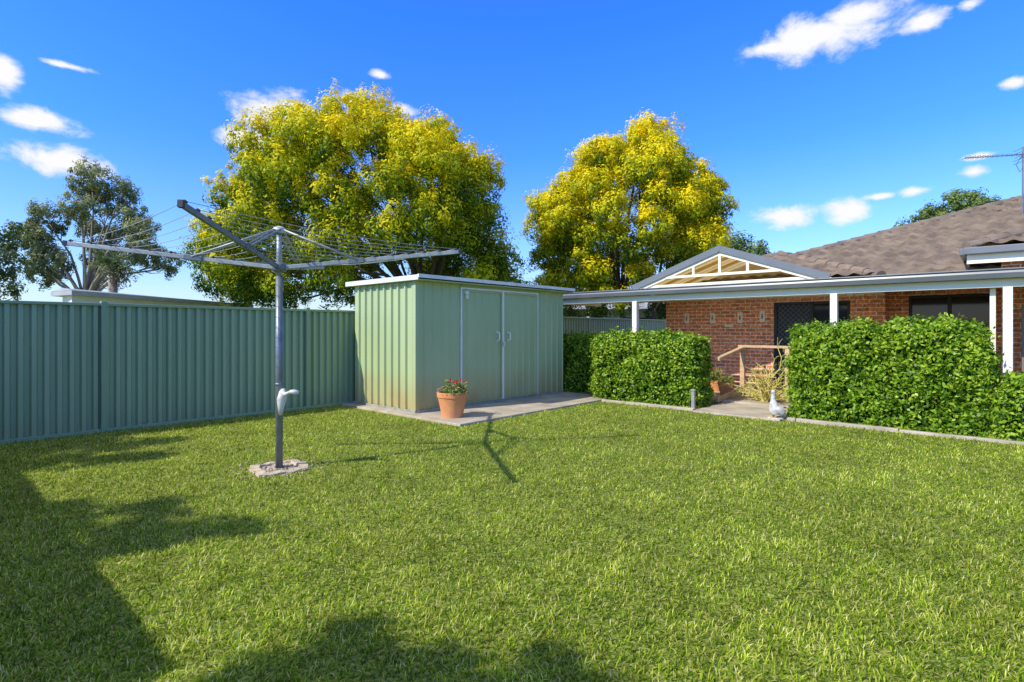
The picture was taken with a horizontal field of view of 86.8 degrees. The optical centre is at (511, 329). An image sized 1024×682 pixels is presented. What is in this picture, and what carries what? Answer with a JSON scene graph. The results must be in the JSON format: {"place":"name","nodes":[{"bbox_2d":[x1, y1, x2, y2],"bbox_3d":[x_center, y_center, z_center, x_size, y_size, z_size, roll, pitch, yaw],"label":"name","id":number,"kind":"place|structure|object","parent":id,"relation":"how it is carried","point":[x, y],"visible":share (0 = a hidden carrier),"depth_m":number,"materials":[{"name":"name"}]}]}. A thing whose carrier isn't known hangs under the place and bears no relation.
{"place":"outdoors","nodes":[
{"label":"outdoors","id":0,"kind":"place"},
{"bbox_2d":[0,401,1023,681],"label":"ground","id":1,"kind":"structure","parent":0,"point":[358,665],"depth_m":3.52,"materials":[{"name":"green plant"}]},
{"bbox_2d":[0,219,36,300],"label":"tree","id":2,"kind":"object","parent":1,"relation":"on","point":[12,274],"visible":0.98,"depth_m":18.85,"materials":[{"name":"green plant"}]},
{"bbox_2d":[0,153,186,291],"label":"tree","id":3,"kind":"object","parent":1,"relation":"on","point":[41,254],"visible":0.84,"depth_m":29.46,"materials":[{"name":"green plant"}]},
{"bbox_2d":[85,248,142,292],"bbox_3d":[-17.664,-1.134,23.984,1.982,5.140,2.168,0,0,37],"label":"palm tree","id":4,"kind":"object","parent":1,"relation":"on","point":[115,273],"visible":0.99,"depth_m":23.88,"materials":[{"name":"green plant"}]},
{"bbox_2d":[51,288,253,306],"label":"neighbour outbuilding","id":5,"kind":"structure","parent":1,"relation":"on","point":[77,295],"depth_m":15.63,"materials":[{"name":"white metal"}]},
{"bbox_2d":[249,459,307,477],"bbox_3d":[-2.387,1.425,5.562,0.539,0.062,0.551,0,0,-37],"label":"concrete footing","id":6,"kind":"object","parent":1,"relation":"on","point":[261,472],"visible":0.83,"depth_m":5.50,"materials":[{"name":"beige concrete"}]},
{"bbox_2d":[62,199,461,468],"bbox_3d":[-2.463,0.184,5.609,2.775,2.491,2.853,0,0,38],"label":"rotary clothesline","id":7,"kind":"object","parent":6,"relation":"on","point":[279,267],"visible":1,"depth_m":5.50,"materials":[{"name":"metal"}]},
{"bbox_2d":[232,457,328,478],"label":"pebbles","id":8,"kind":"object","parent":1,"relation":"on","point":[286,467],"visible":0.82,"depth_m":5.51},
{"bbox_2d":[0,300,665,443],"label":"boundary fence","id":9,"kind":"object","parent":1,"relation":"on","point":[72,368],"visible":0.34,"depth_m":8.07,"materials":[{"name":"metal"}]},
{"bbox_2d":[176,78,533,309],"bbox_3d":[-5.494,-3.804,19.922,11.390,10.798,10.813,0,0,-35],"label":"tree","id":10,"kind":"object","parent":1,"relation":"on","point":[328,140],"visible":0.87,"depth_m":16.97,"materials":[{"name":"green plant"}]},
{"bbox_2d":[342,392,606,425],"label":"concrete slab","id":11,"kind":"structure","parent":1,"relation":"on","point":[479,413],"depth_m":9.59,"materials":[{"name":"beige concrete"}]},
{"bbox_2d":[437,379,468,417],"bbox_3d":[-0.968,1.087,8.675,0.646,0.616,0.525,0,0,42],"label":"flower pot","id":12,"kind":"object","parent":11,"relation":"on","point":[452,401],"visible":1,"depth_m":8.53,"materials":[{"name":"ceramic"}]},
{"bbox_2d":[345,274,574,412],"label":"garden shed","id":13,"kind":"structure","parent":11,"relation":"on","point":[420,339],"depth_m":9.95,"materials":[{"name":"paint"}]},
{"bbox_2d":[463,289,501,403],"bbox_3d":[-0.518,0.310,10.162,0.097,2.080,1.046,0,0,42],"label":"door","id":14,"kind":"structure","parent":13,"relation":"in","point":[482,312],"depth_m":10.18,"materials":[{"name":"paint"}]},
{"bbox_2d":[504,292,537,398],"bbox_3d":[0.198,0.310,10.958,0.097,2.080,1.043,0,0,42],"label":"door","id":15,"kind":"structure","parent":13,"relation":"in","point":[520,311],"depth_m":11.00,"materials":[{"name":"paint"}]},
{"bbox_2d":[540,284,611,317],"bbox_3d":[2.425,-0.503,27.084,4.823,4.121,4.692,0,0,43],"label":"tree","id":16,"kind":"object","parent":1,"relation":"on","point":[570,311],"visible":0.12,"depth_m":26.21,"materials":[{"name":"green plant"}]},
{"bbox_2d":[518,107,739,318],"bbox_3d":[5.073,-4.042,24.127,9.650,11.276,9.018,0,0,0],"label":"tree","id":17,"kind":"object","parent":1,"relation":"on","point":[654,164],"visible":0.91,"depth_m":21.63,"materials":[{"name":"yellow plant"}]},
{"bbox_2d":[602,399,694,410],"bbox_3d":[2.505,1.431,10.156,1.888,0.098,0.100,0,0,42],"label":"garden edging","id":18,"kind":"object","parent":1,"relation":"on","point":[656,405],"visible":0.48,"depth_m":10.01,"materials":[{"name":"concrete"}]},
{"bbox_2d":[643,302,665,319],"bbox_3d":[9.108,-0.909,27.106,5.450,4.947,4.019,0,0,0],"label":"tree","id":19,"kind":"object","parent":1,"relation":"on","point":[661,313],"visible":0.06,"depth_m":26.59,"materials":[{"name":"green plant"}]},
{"bbox_2d":[719,230,774,262],"bbox_3d":[14.649,-2.540,35.886,6.887,8.208,6.692,0,0,44],"label":"tree","id":20,"kind":"object","parent":1,"relation":"on","point":[760,249],"visible":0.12,"depth_m":34.95,"materials":[{"name":"green plant"}]},
{"bbox_2d":[787,417,1023,445],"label":"garden edging","id":21,"kind":"object","parent":1,"relation":"on","point":[861,426],"visible":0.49,"depth_m":7.54,"materials":[{"name":"concrete"}]},
{"bbox_2d":[893,187,1002,226],"bbox_3d":[30.430,-4.096,37.048,6.574,11.280,6.489,0,0,-32],"label":"tree","id":22,"kind":"object","parent":1,"relation":"on","point":[957,200],"visible":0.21,"depth_m":36.05,"materials":[{"name":"green plant"}]},
{"bbox_2d":[1021,305,1023,371],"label":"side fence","id":23,"kind":"object","parent":1,"relation":"on","point":[1022,337],"visible":0.6,"depth_m":8.63,"materials":[{"name":"metal"}]},
{"bbox_2d":[0,0,1023,310],"label":"sky","id":24,"kind":"structure","parent":0,"point":[827,121],"materials":[{"name":"blue"}]},
{"bbox_2d":[563,302,665,319],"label":"neighbour house","id":25,"kind":"structure","parent":0,"point":[629,315],"depth_m":30.00,"materials":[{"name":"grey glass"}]},
{"bbox_2d":[619,316,646,318],"bbox_3d":[6.800,-0.170,29.960,1.720,1.120,0.060,0,0,0],"label":"window","id":26,"kind":"structure","parent":25,"relation":"in","point":[627,317],"depth_m":29.93,"materials":[{"name":"black glass"}]},
{"bbox_2d":[584,393,718,408],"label":"soil","id":27,"kind":"structure","parent":0,"point":[713,403],"depth_m":10.13,"materials":[{"name":"brown soil"}]},
{"bbox_2d":[563,326,715,407],"bbox_3d":[2.018,0.679,11.563,4.632,1.523,1.570,0,0,42],"label":"hedge","id":28,"kind":"object","parent":27,"relation":"on","point":[666,367],"visible":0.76,"depth_m":10.46,"materials":[{"name":"green plant"}]},
{"bbox_2d":[690,389,695,409],"bbox_3d":[3.223,1.245,9.622,0.080,0.370,0.080,0,0,42],"label":"garden light","id":29,"kind":"object","parent":27,"relation":"on","point":[693,398],"visible":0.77,"depth_m":9.60,"materials":[{"name":"grey plastic"}]},
{"bbox_2d":[715,345,789,401],"bbox_3d":[4.740,0.857,10.539,1.102,1.074,1.305,0,0,42],"label":"timber handrail","id":30,"kind":"object","parent":27,"relation":"on","point":[741,349],"visible":0.64,"depth_m":10.97,"materials":[{"name":"brown wood"}]},
{"bbox_2d":[692,403,788,420],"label":"concrete path","id":31,"kind":"structure","parent":0,"point":[744,411],"depth_m":9.33,"materials":[{"name":"beige concrete"}]},
{"bbox_2d":[766,389,785,420],"bbox_3d":[4.195,1.190,8.623,0.305,0.479,0.250,0,0,0],"label":"goose statue","id":32,"kind":"object","parent":31,"relation":"on","point":[775,408],"visible":0.99,"depth_m":8.57,"materials":[{"name":"white ceramic"}]},
{"bbox_2d":[711,386,790,407],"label":"patio paving","id":33,"kind":"structure","parent":0,"point":[746,400],"depth_m":10.48,"materials":[{"name":"concrete"}]},
{"bbox_2d":[710,367,724,390],"bbox_3d":[4.599,1.103,12.190,0.480,0.534,0.420,0,0,6],"label":"flower pot","id":34,"kind":"object","parent":33,"relation":"on","point":[716,375],"visible":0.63,"depth_m":12.09,"materials":[{"name":"ceramic"}]},
{"bbox_2d":[717,373,735,394],"bbox_3d":[4.539,1.138,11.457,0.374,0.463,0.421,0,0,42],"label":"flower pot","id":35,"kind":"object","parent":33,"relation":"on","point":[723,389],"visible":0.85,"depth_m":11.36,"materials":[{"name":"ceramic"}]},
{"bbox_2d":[717,337,791,401],"bbox_3d":[5.001,0.789,10.212,1.469,1.306,1.786,0,0,-30],"label":"bare shrub","id":36,"kind":"object","parent":33,"relation":"on","point":[764,396],"visible":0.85,"depth_m":10.24,"materials":[{"name":"yellow plant"}]},
{"bbox_2d":[563,245,1023,384],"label":"patio cover","id":37,"kind":"object","parent":33,"relation":"on","point":[810,282],"visible":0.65,"depth_m":10.17,"materials":[{"name":"grey painted metal"},{"name":"cream paint"},{"name":"white paint"}]},
{"bbox_2d":[846,293,863,296],"bbox_3d":[5.894,-0.656,9.298,0.270,0.169,0.199,0,0,42],"label":"flood light","id":38,"kind":"object","parent":37,"relation":"attached to","point":[851,294],"visible":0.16,"depth_m":9.25,"materials":[{"name":"white paint"}]},
{"bbox_2d":[659,195,1023,388],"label":"brick house","id":39,"kind":"structure","parent":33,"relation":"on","point":[988,236],"depth_m":12.39,"materials":[{"name":"brick"},{"name":"roof tile"},{"name":"painted metal"}]},
{"bbox_2d":[685,313,688,322],"bbox_3d":[4.500,-0.290,13.960,0.120,0.260,0.046,0,0,42],"label":"wall ornament","id":40,"kind":"object","parent":39,"relation":"attached to","point":[686,317],"depth_m":13.94,"materials":[{"name":"ceramic"}]},
{"bbox_2d":[710,313,714,322],"bbox_3d":[4.997,-0.290,13.511,0.120,0.260,0.046,0,0,42],"label":"wall ornament","id":41,"kind":"object","parent":39,"relation":"attached to","point":[712,317],"depth_m":13.51,"materials":[{"name":"ceramic"}]},
{"bbox_2d":[737,312,742,322],"bbox_3d":[5.495,-0.290,13.062,0.120,0.260,0.046,0,0,42],"label":"wall ornament","id":42,"kind":"object","parent":39,"relation":"attached to","point":[739,317],"depth_m":13.05,"materials":[{"name":"ceramic"}]},
{"bbox_2d":[760,311,764,321],"bbox_3d":[5.873,-0.310,12.720,0.120,0.260,0.046,0,0,42],"label":"wall ornament","id":43,"kind":"object","parent":39,"relation":"attached to","point":[762,316],"depth_m":12.71,"materials":[{"name":"ceramic"}]},
{"bbox_2d":[774,300,849,388],"bbox_3d":[6.680,0.370,12.098,1.530,2.000,0.070,0,0,42],"label":"door","id":44,"kind":"structure","parent":39,"relation":"in","point":[786,314],"depth_m":12.45,"materials":[{"name":"metal"}]},
{"bbox_2d":[814,303,846,325],"bbox_3d":[6.970,0.370,11.853,0.650,1.880,0.015,0,0,42],"label":"side window","id":45,"kind":"structure","parent":39,"relation":"in","point":[821,312],"depth_m":11.90,"materials":[{"name":"black glass"}]},
{"bbox_2d":[909,293,989,331],"bbox_3d":[8.744,-0.085,10.840,1.390,1.230,0.130,0,0,42],"label":"window","id":46,"kind":"structure","parent":39,"relation":"in","point":[977,306],"depth_m":10.81,"materials":[{"name":"black glass"}]},
{"bbox_2d":[962,147,1023,213],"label":"tv antenna","id":47,"kind":"object","parent":39,"relation":"attached to","point":[1002,155],"visible":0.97,"depth_m":12.95,"materials":[{"name":"metal"}]},
{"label":"soil","id":48,"kind":"structure","parent":0,"visible":0},
{"bbox_2d":[779,312,1011,437],"bbox_3d":[5.662,0.590,8.201,2.809,1.700,1.469,0,0,42],"label":"hedge","id":49,"kind":"object","parent":48,"relation":"on","point":[940,374],"visible":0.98,"depth_m":7.68,"materials":[{"name":"green plant"}]},
{"bbox_2d":[984,366,1023,440],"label":"shrub","id":50,"kind":"object","parent":48,"relation":"on","point":[1006,413],"visible":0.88,"depth_m":6.88,"materials":[{"name":"green plant"}]}
]}

